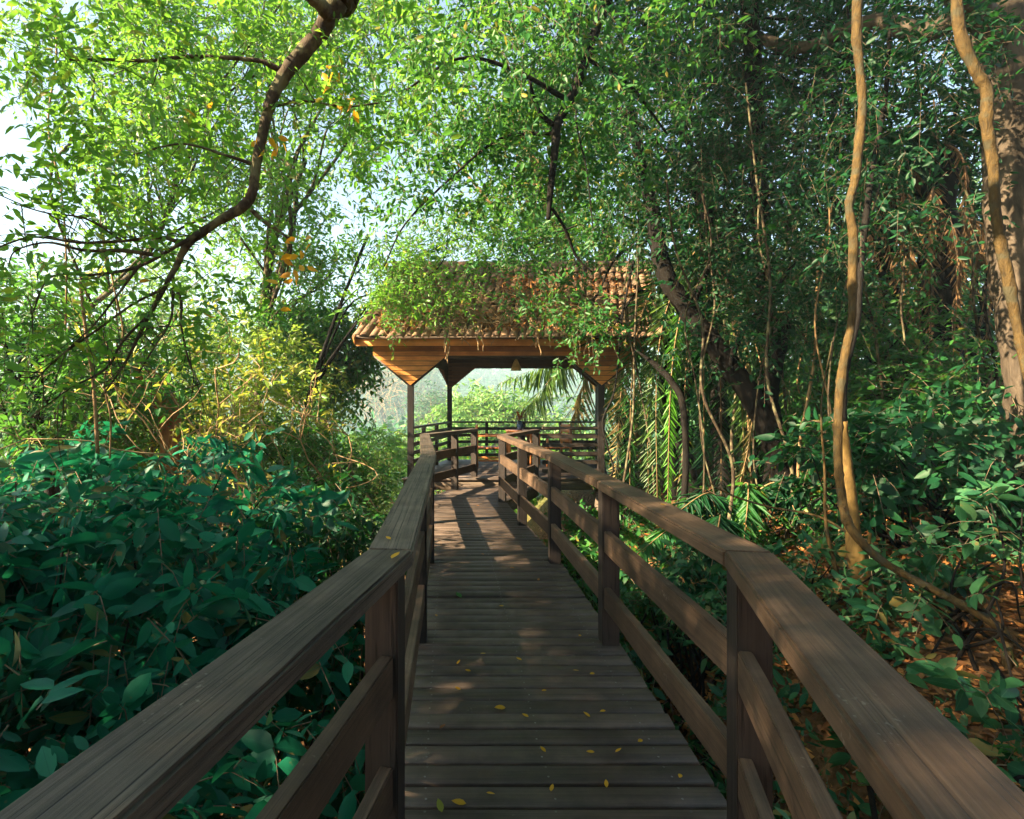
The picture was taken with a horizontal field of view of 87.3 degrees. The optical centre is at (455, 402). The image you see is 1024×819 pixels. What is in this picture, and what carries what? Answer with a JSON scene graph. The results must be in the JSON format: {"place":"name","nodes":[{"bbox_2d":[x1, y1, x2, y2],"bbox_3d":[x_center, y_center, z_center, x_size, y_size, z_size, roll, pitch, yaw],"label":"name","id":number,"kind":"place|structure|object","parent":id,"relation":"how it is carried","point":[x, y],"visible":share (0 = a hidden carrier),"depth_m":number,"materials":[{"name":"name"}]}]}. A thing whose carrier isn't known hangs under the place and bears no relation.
{"place":"outdoors","nodes":[
{"label":"outdoors","id":0,"kind":"place"},
{"bbox_2d":[0,0,993,370],"label":"sky","id":1,"kind":"structure","parent":0,"point":[10,143],"materials":[{"name":"white"}]},
{"bbox_2d":[0,355,1023,818],"bbox_3d":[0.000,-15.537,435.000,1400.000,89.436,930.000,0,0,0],"label":"ground","id":2,"kind":"structure","parent":0,"point":[816,719],"depth_m":4.38,"materials":[{"name":"brown soil"}]},
{"bbox_2d":[0,249,241,678],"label":"tree","id":3,"kind":"object","parent":2,"relation":"on","point":[28,405],"visible":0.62,"depth_m":6.75,"materials":[{"name":"green plant"}]},
{"bbox_2d":[0,296,267,501],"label":"shrub","id":4,"kind":"object","parent":2,"relation":"on","point":[131,427],"visible":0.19,"depth_m":8.20,"materials":[{"name":"green plant"}]},
{"bbox_2d":[0,217,281,555],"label":"tree","id":5,"kind":"object","parent":2,"relation":"on","point":[152,283],"visible":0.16,"depth_m":15.06,"materials":[{"name":"green plant"}]},
{"bbox_2d":[0,264,284,529],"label":"bare shrub","id":6,"kind":"object","parent":2,"relation":"on","point":[159,397],"visible":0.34,"depth_m":6.28,"materials":[{"name":"yellow plant"}]},
{"bbox_2d":[133,362,181,498],"bbox_3d":[-4.153,0.615,7.406,0.666,2.398,0.362,0,0,0],"label":"broken trunk","id":7,"kind":"object","parent":2,"relation":"on","point":[167,436],"visible":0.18,"depth_m":7.30,"materials":[{"name":"brown plant"}]},
{"bbox_2d":[0,630,329,818],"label":"bush","id":8,"kind":"object","parent":2,"relation":"on","point":[47,756],"visible":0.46,"depth_m":2.06,"materials":[{"name":"green plant"}]},
{"bbox_2d":[0,420,359,754],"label":"bush","id":9,"kind":"object","parent":2,"relation":"on","point":[45,464],"visible":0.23,"depth_m":4.63,"materials":[{"name":"green plant"}]},
{"bbox_2d":[0,453,364,818],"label":"bush","id":10,"kind":"object","parent":2,"relation":"on","point":[45,609],"visible":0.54,"depth_m":2.94,"materials":[{"name":"green plant"}]},
{"bbox_2d":[101,285,407,521],"bbox_3d":[-3.955,0.822,10.325,6.345,6.481,3.725,0,0,0],"label":"shrub","id":11,"kind":"object","parent":2,"relation":"on","point":[275,390],"visible":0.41,"depth_m":9.83,"materials":[{"name":"green plant"}]},
{"bbox_2d":[0,0,516,506],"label":"tree","id":12,"kind":"object","parent":2,"relation":"on","point":[126,44],"visible":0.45,"depth_m":8.89,"materials":[{"name":"green plant"}]},
{"bbox_2d":[0,0,527,496],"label":"overhanging tree","id":13,"kind":"object","parent":2,"relation":"on","point":[330,12],"visible":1,"depth_m":3.52,"materials":[{"name":"green plant"}]},
{"bbox_2d":[47,0,66,330],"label":"vine","id":14,"kind":"object","parent":13,"relation":"hanging from","point":[48,116],"visible":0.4,"depth_m":4.59,"materials":[{"name":"beige plant"}]},
{"bbox_2d":[78,256,123,458],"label":"vine","id":15,"kind":"object","parent":13,"relation":"hanging from","point":[96,433],"visible":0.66,"depth_m":4.23,"materials":[{"name":"beige plant"}]},
{"bbox_2d":[155,361,393,546],"bbox_3d":[-2.334,1.838,7.950,2.900,4.856,6.413,0,0,18],"label":"bare shrub","id":16,"kind":"object","parent":2,"relation":"on","point":[225,410],"visible":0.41,"depth_m":7.18,"materials":[{"name":"yellow plant"}]},
{"bbox_2d":[216,674,364,818],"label":"bush","id":17,"kind":"object","parent":2,"relation":"on","point":[336,802],"visible":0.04,"depth_m":3.22,"materials":[{"name":"green plant"}]},
{"bbox_2d":[157,0,441,542],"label":"tree","id":18,"kind":"object","parent":2,"relation":"on","point":[311,252],"visible":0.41,"depth_m":11.05,"materials":[{"name":"green plant"}]},
{"bbox_2d":[193,468,406,794],"bbox_3d":[-1.547,2.332,5.320,2.744,3.248,4.364,0,0,0],"label":"bush","id":19,"kind":"object","parent":2,"relation":"on","point":[353,544],"visible":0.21,"depth_m":5.22,"materials":[{"name":"green plant"}]},
{"bbox_2d":[213,289,393,476],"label":"tree","id":20,"kind":"object","parent":2,"relation":"on","point":[361,363],"visible":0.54,"depth_m":11.26,"materials":[{"name":"green plant"}]},
{"bbox_2d":[208,401,409,553],"bbox_3d":[-2.451,2.013,8.006,3.452,4.099,4.628,0,0,0],"label":"shrub","id":21,"kind":"object","parent":2,"relation":"on","point":[317,450],"visible":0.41,"depth_m":8.52,"materials":[{"name":"green plant"}]},
{"bbox_2d":[341,420,417,526],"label":"shrub","id":22,"kind":"object","parent":2,"relation":"on","point":[396,463],"visible":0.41,"depth_m":12.30,"materials":[{"name":"green plant"}]},
{"bbox_2d":[321,422,446,517],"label":"shrub","id":23,"kind":"object","parent":2,"relation":"on","point":[402,447],"visible":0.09,"depth_m":16.71,"materials":[{"name":"green plant"}]},
{"bbox_2d":[349,366,424,430],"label":"tree","id":24,"kind":"object","parent":2,"relation":"on","point":[387,397],"visible":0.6,"depth_m":189.85,"materials":[{"name":"green plant"}]},
{"bbox_2d":[384,368,468,419],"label":"tree","id":25,"kind":"object","parent":2,"relation":"on","point":[422,384],"visible":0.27,"depth_m":252.23,"materials":[{"name":"green plant"}]},
{"bbox_2d":[304,168,553,479],"bbox_3d":[-0.851,0.114,9.122,4.976,7.845,2.944,0,0,0],"label":"tree","id":26,"kind":"object","parent":2,"relation":"on","point":[419,259],"visible":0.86,"depth_m":8.72,"materials":[{"name":"green plant"}]},
{"bbox_2d":[383,373,474,439],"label":"tree","id":27,"kind":"object","parent":2,"relation":"on","point":[432,401],"visible":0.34,"depth_m":93.71,"materials":[{"name":"green plant"}]},
{"bbox_2d":[390,417,496,494],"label":"shrub","id":28,"kind":"object","parent":2,"relation":"on","point":[440,448],"visible":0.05,"depth_m":21.78,"materials":[{"name":"green plant"}]},
{"bbox_2d":[0,68,997,546],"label":"forest","id":29,"kind":"object","parent":2,"relation":"on","point":[492,378],"visible":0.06,"depth_m":76.89,"materials":[{"name":"green plant"}]},
{"bbox_2d":[445,403,554,512],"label":"shrub","id":30,"kind":"object","parent":2,"relation":"on","point":[534,500],"visible":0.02,"depth_m":16.75,"materials":[{"name":"green plant"}]},
{"bbox_2d":[320,0,680,467],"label":"tree","id":31,"kind":"object","parent":2,"relation":"on","point":[465,157],"visible":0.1,"depth_m":13.51,"materials":[{"name":"green plant"}]},
{"bbox_2d":[397,374,614,468],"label":"tree","id":32,"kind":"object","parent":2,"relation":"on","point":[486,410],"visible":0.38,"depth_m":33.21,"materials":[{"name":"green plant"}]},
{"bbox_2d":[352,260,663,537],"bbox_3d":[1.339,0.652,11.156,6.170,7.242,4.701,0,0,0],"label":"gazebo","id":33,"kind":"object","parent":2,"relation":"on","point":[415,361],"visible":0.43,"depth_m":9.60,"materials":[{"name":"wood"}]},
{"bbox_2d":[475,424,498,461],"bbox_3d":[0.720,0.909,11.447,0.600,0.895,0.615,0,0,0],"label":"armchair","id":34,"kind":"object","parent":33,"relation":"on","point":[487,459],"visible":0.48,"depth_m":11.20,"materials":[{"name":"orange wood"}]},
{"bbox_2d":[377,272,642,363],"bbox_3d":[1.022,-1.623,9.745,4.790,1.958,1.804,0,0,0],"label":"creeper","id":35,"kind":"object","parent":33,"relation":"on","point":[509,322],"visible":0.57,"depth_m":9.31,"materials":[{"name":"green plant"}]},
{"bbox_2d":[511,359,521,370],"bbox_3d":[1.240,-1.790,11.000,0.230,2.260,0.228,0,0,0],"label":"hanging lantern","id":36,"kind":"object","parent":33,"relation":"hanging from","point":[516,366],"visible":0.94,"depth_m":10.94,"materials":[{"name":"wicker"}]},
{"bbox_2d":[505,430,531,465],"bbox_3d":[1.360,0.976,11.503,0.560,0.762,0.566,0,0,0],"label":"table","id":37,"kind":"object","parent":33,"relation":"on","point":[508,447],"visible":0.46,"depth_m":11.28,"materials":[{"name":"orange wood"}]},
{"bbox_2d":[510,406,530,429],"bbox_3d":[1.395,0.327,11.462,0.607,0.530,0.738,0,0,0],"label":"flower vase","id":38,"kind":"object","parent":37,"relation":"on","point":[519,423],"visible":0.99,"depth_m":11.40,"materials":[{"name":"blue ceramic"}]},
{"bbox_2d":[539,423,571,466],"bbox_3d":[2.120,0.909,11.552,0.600,0.895,0.615,0,0,-10],"label":"armchair","id":39,"kind":"object","parent":33,"relation":"on","point":[569,431],"visible":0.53,"depth_m":11.59,"materials":[{"name":"orange wood"}]},
{"bbox_2d":[334,0,778,487],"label":"forked tree","id":40,"kind":"object","parent":2,"relation":"on","point":[582,60],"visible":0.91,"depth_m":5.43,"materials":[{"name":"green plant"}]},
{"bbox_2d":[405,485,726,818],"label":"boardwalk","id":41,"kind":"structure","parent":2,"relation":"on","point":[474,749],"depth_m":2.63,"materials":[{"name":"brown wood"}]},
{"bbox_2d":[0,428,477,818],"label":"railing","id":42,"kind":"object","parent":41,"relation":"on","point":[161,757],"visible":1,"depth_m":1.15,"materials":[{"name":"brown wood"}]},
{"bbox_2d":[437,799,443,811],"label":"fallen leaf","id":43,"kind":"object","parent":41,"relation":"on","point":[440,806],"visible":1,"depth_m":1.94,"materials":[{"name":"plant"}]},
{"bbox_2d":[451,799,465,804],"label":"fallen leaf","id":44,"kind":"object","parent":41,"relation":"on","point":[459,801],"visible":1,"depth_m":1.96,"materials":[{"name":"yellow plant"}]},
{"bbox_2d":[494,705,504,708],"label":"fallen leaf","id":45,"kind":"object","parent":41,"relation":"on","point":[500,707],"visible":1,"depth_m":2.56,"materials":[{"name":"yellow plant"}]},
{"bbox_2d":[497,429,1023,818],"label":"railing","id":46,"kind":"object","parent":41,"relation":"on","point":[914,753],"visible":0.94,"depth_m":1.48,"materials":[{"name":"brown wood"}]},
{"bbox_2d":[434,163,699,500],"bbox_3d":[1.972,-0.858,8.830,4.770,5.663,3.089,0,0,0],"label":"tree","id":47,"kind":"object","parent":2,"relation":"on","point":[519,243],"visible":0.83,"depth_m":8.62,"materials":[{"name":"green plant"}]},
{"bbox_2d":[602,256,635,475],"bbox_3d":[2.624,-0.088,8.600,0.551,4.562,0.039,0,0,0],"label":"liana","id":48,"kind":"object","parent":47,"relation":"hanging from","point":[624,303],"visible":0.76,"depth_m":8.59,"materials":[{"name":"brown plant"}]},
{"bbox_2d":[532,409,620,473],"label":"shrub","id":49,"kind":"object","parent":2,"relation":"on","point":[573,457],"visible":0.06,"depth_m":18.55,"materials":[{"name":"green plant"}]},
{"bbox_2d":[497,223,702,469],"bbox_3d":[4.051,-1.472,15.183,5.816,7.236,1.812,0,0,0],"label":"palm","id":50,"kind":"object","parent":2,"relation":"on","point":[550,385],"visible":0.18,"depth_m":14.85,"materials":[{"name":"green plant"}]},
{"bbox_2d":[536,485,679,691],"bbox_3d":[2.023,2.628,7.692,2.863,2.639,5.613,0,0,26],"label":"bush","id":51,"kind":"object","parent":2,"relation":"on","point":[585,541],"visible":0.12,"depth_m":8.03,"materials":[{"name":"green plant"}]},
{"bbox_2d":[623,117,642,481],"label":"thin stem","id":52,"kind":"object","parent":2,"relation":"on","point":[630,435],"visible":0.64,"depth_m":8.29,"materials":[{"name":"brown plant"}]},
{"bbox_2d":[613,140,655,531],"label":"thin stem","id":53,"kind":"object","parent":2,"relation":"on","point":[652,466],"visible":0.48,"depth_m":8.64,"materials":[{"name":"brown plant"}]},
{"bbox_2d":[300,0,1023,523],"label":"tree","id":54,"kind":"object","parent":2,"relation":"on","point":[1010,134],"visible":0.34,"depth_m":5.53,"materials":[{"name":"brown plant"}]},
{"bbox_2d":[555,297,806,493],"bbox_3d":[6.084,0.267,12.657,7.354,7.042,5.507,0,0,0],"label":"tree","id":55,"kind":"object","parent":2,"relation":"on","point":[695,445],"visible":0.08,"depth_m":12.67,"materials":[{"name":"green plant"}]},
{"bbox_2d":[675,127,704,506],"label":"thin stem","id":56,"kind":"object","parent":2,"relation":"on","point":[680,477],"visible":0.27,"depth_m":8.79,"materials":[{"name":"brown plant"}]},
{"bbox_2d":[485,0,910,497],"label":"tree","id":57,"kind":"object","parent":2,"relation":"on","point":[688,186],"visible":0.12,"depth_m":8.81,"materials":[{"name":"green plant"}]},
{"bbox_2d":[666,180,734,532],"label":"thin stem","id":58,"kind":"object","parent":2,"relation":"on","point":[730,508],"visible":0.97,"depth_m":6.40,"materials":[{"name":"brown plant"}]},
{"bbox_2d":[507,0,915,521],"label":"leaning tree","id":59,"kind":"object","parent":2,"relation":"on","point":[733,371],"visible":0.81,"depth_m":7.25,"materials":[{"name":"green plant"}]},
{"bbox_2d":[684,186,711,510],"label":"vine","id":60,"kind":"object","parent":59,"relation":"hanging from","point":[700,279],"visible":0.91,"depth_m":6.79,"materials":[{"name":"brown plant"}]},
{"bbox_2d":[699,176,715,495],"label":"vine","id":61,"kind":"object","parent":59,"relation":"hanging from","point":[707,344],"visible":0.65,"depth_m":7.39,"materials":[{"name":"brown plant"}]},
{"bbox_2d":[752,160,772,528],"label":"vine","id":62,"kind":"object","parent":59,"relation":"hanging from","point":[765,271],"visible":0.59,"depth_m":6.99,"materials":[{"name":"brown plant"}]},
{"bbox_2d":[634,482,805,594],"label":"palm","id":63,"kind":"object","parent":2,"relation":"on","point":[697,503],"visible":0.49,"depth_m":6.32,"materials":[{"name":"green plant"}]},
{"bbox_2d":[602,204,850,533],"bbox_3d":[4.431,-0.729,9.105,3.372,6.145,3.194,0,0,-40],"label":"palm","id":64,"kind":"object","parent":2,"relation":"on","point":[721,467],"visible":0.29,"depth_m":8.66,"materials":[{"name":"green plant"}]},
{"bbox_2d":[715,206,742,484],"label":"thin stem","id":65,"kind":"object","parent":2,"relation":"on","point":[731,436],"visible":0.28,"depth_m":8.29,"materials":[{"name":"brown plant"}]},
{"bbox_2d":[712,197,750,483],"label":"thin stem","id":66,"kind":"object","parent":2,"relation":"on","point":[729,417],"visible":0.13,"depth_m":9.09,"materials":[{"name":"brown plant"}]},
{"bbox_2d":[723,165,754,483],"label":"thin stem","id":67,"kind":"object","parent":2,"relation":"on","point":[745,428],"visible":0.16,"depth_m":8.53,"materials":[{"name":"brown plant"}]},
{"bbox_2d":[745,108,771,483],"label":"thin stem","id":68,"kind":"object","parent":2,"relation":"on","point":[746,367],"visible":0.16,"depth_m":8.36,"materials":[{"name":"beige plant"}]},
{"bbox_2d":[745,82,794,551],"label":"thin stem","id":69,"kind":"object","parent":2,"relation":"on","point":[786,533],"visible":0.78,"depth_m":6.54,"materials":[{"name":"brown plant"}]},
{"bbox_2d":[769,178,788,437],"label":"thin stem","id":70,"kind":"object","parent":2,"relation":"on","point":[782,375],"visible":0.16,"depth_m":8.21,"materials":[{"name":"brown plant"}]},
{"bbox_2d":[568,519,991,818],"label":"bush","id":71,"kind":"object","parent":2,"relation":"on","point":[709,591],"visible":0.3,"depth_m":5.04,"materials":[{"name":"green plant"}]},
{"bbox_2d":[750,138,828,505],"bbox_3d":[4.846,-1.419,7.957,1.121,6.352,0.513,0,0,0],"label":"thin stem","id":72,"kind":"object","parent":2,"relation":"on","point":[798,327],"visible":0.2,"depth_m":7.78,"materials":[{"name":"brown plant"}]},
{"bbox_2d":[604,0,984,455],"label":"tree","id":73,"kind":"object","parent":2,"relation":"on","point":[805,30],"visible":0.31,"depth_m":7.56,"materials":[{"name":"green plant"}]},
{"bbox_2d":[607,223,988,461],"bbox_3d":[9.936,-1.697,16.064,11.628,9.353,6.119,0,0,-9],"label":"tree","id":74,"kind":"object","parent":2,"relation":"on","point":[786,354],"visible":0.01,"depth_m":15.45,"materials":[{"name":"green plant"}]},
{"bbox_2d":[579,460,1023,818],"bbox_3d":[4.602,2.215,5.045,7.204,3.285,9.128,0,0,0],"label":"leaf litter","id":75,"kind":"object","parent":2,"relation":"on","point":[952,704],"visible":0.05,"depth_m":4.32,"materials":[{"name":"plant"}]},
{"bbox_2d":[780,219,829,488],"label":"thin stem","id":76,"kind":"object","parent":2,"relation":"on","point":[798,369],"visible":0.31,"depth_m":8.15,"materials":[{"name":"beige plant"}]},
{"bbox_2d":[589,462,1023,818],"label":"undergrowth","id":77,"kind":"object","parent":2,"relation":"on","point":[1001,738],"visible":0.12,"depth_m":4.60,"materials":[{"name":"green plant"}]},
{"bbox_2d":[728,291,893,478],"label":"tree","id":78,"kind":"object","parent":2,"relation":"on","point":[795,368],"visible":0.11,"depth_m":9.26,"materials":[{"name":"green plant"}]},
{"bbox_2d":[796,92,843,536],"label":"thin stem","id":79,"kind":"object","parent":2,"relation":"on","point":[806,404],"visible":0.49,"depth_m":6.83,"materials":[{"name":"beige plant"}]},
{"bbox_2d":[814,157,840,534],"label":"thin stem","id":80,"kind":"object","parent":2,"relation":"on","point":[822,371],"visible":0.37,"depth_m":6.36,"materials":[{"name":"beige plant"}]},
{"bbox_2d":[667,417,1001,564],"bbox_3d":[5.234,1.337,7.220,4.902,2.649,3.076,0,0,-36],"label":"bush","id":81,"kind":"object","parent":2,"relation":"on","point":[772,538],"visible":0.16,"depth_m":6.71,"materials":[{"name":"green plant"}]},
{"bbox_2d":[827,201,846,540],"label":"thin stem","id":82,"kind":"object","parent":2,"relation":"on","point":[828,407],"visible":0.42,"depth_m":6.33,"materials":[{"name":"brown plant"}]},
{"bbox_2d":[721,0,1023,610],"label":"slender tree","id":83,"kind":"object","parent":2,"relation":"on","point":[852,546],"visible":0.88,"depth_m":5.27,"materials":[{"name":"green plant"}]},
{"bbox_2d":[709,341,866,580],"bbox_3d":[3.249,0.599,5.289,1.340,2.385,0.128,0,0,28],"label":"liana","id":84,"kind":"object","parent":83,"relation":"hanging from","point":[831,553],"visible":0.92,"depth_m":5.09,"materials":[{"name":"brown plant"}]},
{"bbox_2d":[896,160,905,340],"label":"vine","id":85,"kind":"object","parent":83,"relation":"hanging from","point":[901,292],"visible":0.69,"depth_m":5.99,"materials":[{"name":"brown plant"}]},
{"bbox_2d":[863,184,884,477],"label":"thin stem","id":86,"kind":"object","parent":2,"relation":"on","point":[876,343],"visible":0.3,"depth_m":6.78,"materials":[{"name":"brown plant"}]},
{"bbox_2d":[725,609,1023,818],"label":"bush","id":87,"kind":"object","parent":2,"relation":"on","point":[844,758],"visible":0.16,"depth_m":3.37,"materials":[{"name":"green plant"}]},
{"bbox_2d":[747,140,1004,466],"bbox_3d":[9.335,-1.558,10.192,7.388,9.336,5.594,0,0,0],"label":"tree","id":88,"kind":"object","parent":2,"relation":"on","point":[972,327],"visible":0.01,"depth_m":10.01,"materials":[{"name":"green plant"}]},
{"bbox_2d":[732,354,1023,564],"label":"bush","id":89,"kind":"object","parent":2,"relation":"on","point":[963,455],"visible":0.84,"depth_m":5.55,"materials":[{"name":"green plant"}]},
{"bbox_2d":[771,235,1023,510],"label":"shrub","id":90,"kind":"object","parent":2,"relation":"on","point":[923,372],"visible":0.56,"depth_m":6.74,"materials":[{"name":"green plant"}]},
{"bbox_2d":[878,565,939,598],"bbox_3d":[4.299,1.716,5.148,0.824,0.304,0.143,0,0,-15],"label":"stick","id":91,"kind":"object","parent":2,"relation":"on","point":[887,581],"visible":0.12,"depth_m":5.12,"materials":[{"name":"brown wood"}]},
{"bbox_2d":[829,46,1002,477],"bbox_3d":[6.296,-2.299,7.578,3.034,7.113,2.094,0,0,0],"label":"tree","id":92,"kind":"object","parent":2,"relation":"on","point":[949,277],"visible":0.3,"depth_m":7.38,"materials":[{"name":"green plant"}]},
{"bbox_2d":[810,462,1023,791],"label":"bush","id":93,"kind":"object","parent":2,"relation":"on","point":[969,497],"visible":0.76,"depth_m":4.35,"materials":[{"name":"green plant"}]},
{"bbox_2d":[908,157,931,367],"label":"thin stem","id":94,"kind":"object","parent":2,"relation":"on","point":[930,285],"visible":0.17,"depth_m":6.95,"materials":[{"name":"brown plant"}]},
{"bbox_2d":[832,0,1013,669],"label":"liana","id":95,"kind":"object","parent":2,"relation":"on","point":[852,289],"visible":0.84,"depth_m":4.57,"materials":[{"name":"brown plant"}]},
{"bbox_2d":[933,96,974,417],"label":"thin stem","id":96,"kind":"object","parent":2,"relation":"on","point":[965,351],"visible":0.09,"depth_m":7.38,"materials":[{"name":"beige plant"}]},
{"bbox_2d":[929,127,996,476],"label":"thin stem","id":97,"kind":"object","parent":2,"relation":"on","point":[973,264],"visible":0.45,"depth_m":6.48,"materials":[{"name":"brown plant"}]},
{"bbox_2d":[964,140,971,332],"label":"thin stem","id":98,"kind":"object","parent":2,"relation":"on","point":[966,318],"visible":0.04,"depth_m":7.84,"materials":[{"name":"beige plant"}]},
{"bbox_2d":[976,247,989,381],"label":"thin stem","id":99,"kind":"object","parent":2,"relation":"on","point":[980,302],"visible":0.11,"depth_m":7.89,"materials":[{"name":"brown plant"}]},
{"bbox_2d":[950,0,1023,379],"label":"liana","id":100,"kind":"object","parent":2,"relation":"on","point":[969,59],"visible":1,"depth_m":3.88,"materials":[{"name":"brown plant"}]},
{"bbox_2d":[968,208,1006,449],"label":"thin stem","id":101,"kind":"object","parent":2,"relation":"on","point":[974,282],"visible":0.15,"depth_m":7.17,"materials":[{"name":"beige plant"}]},
{"bbox_2d":[983,268,998,443],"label":"thin stem","id":102,"kind":"object","parent":2,"relation":"on","point":[988,329],"visible":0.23,"depth_m":6.26,"materials":[{"name":"brown plant"}]}
]}

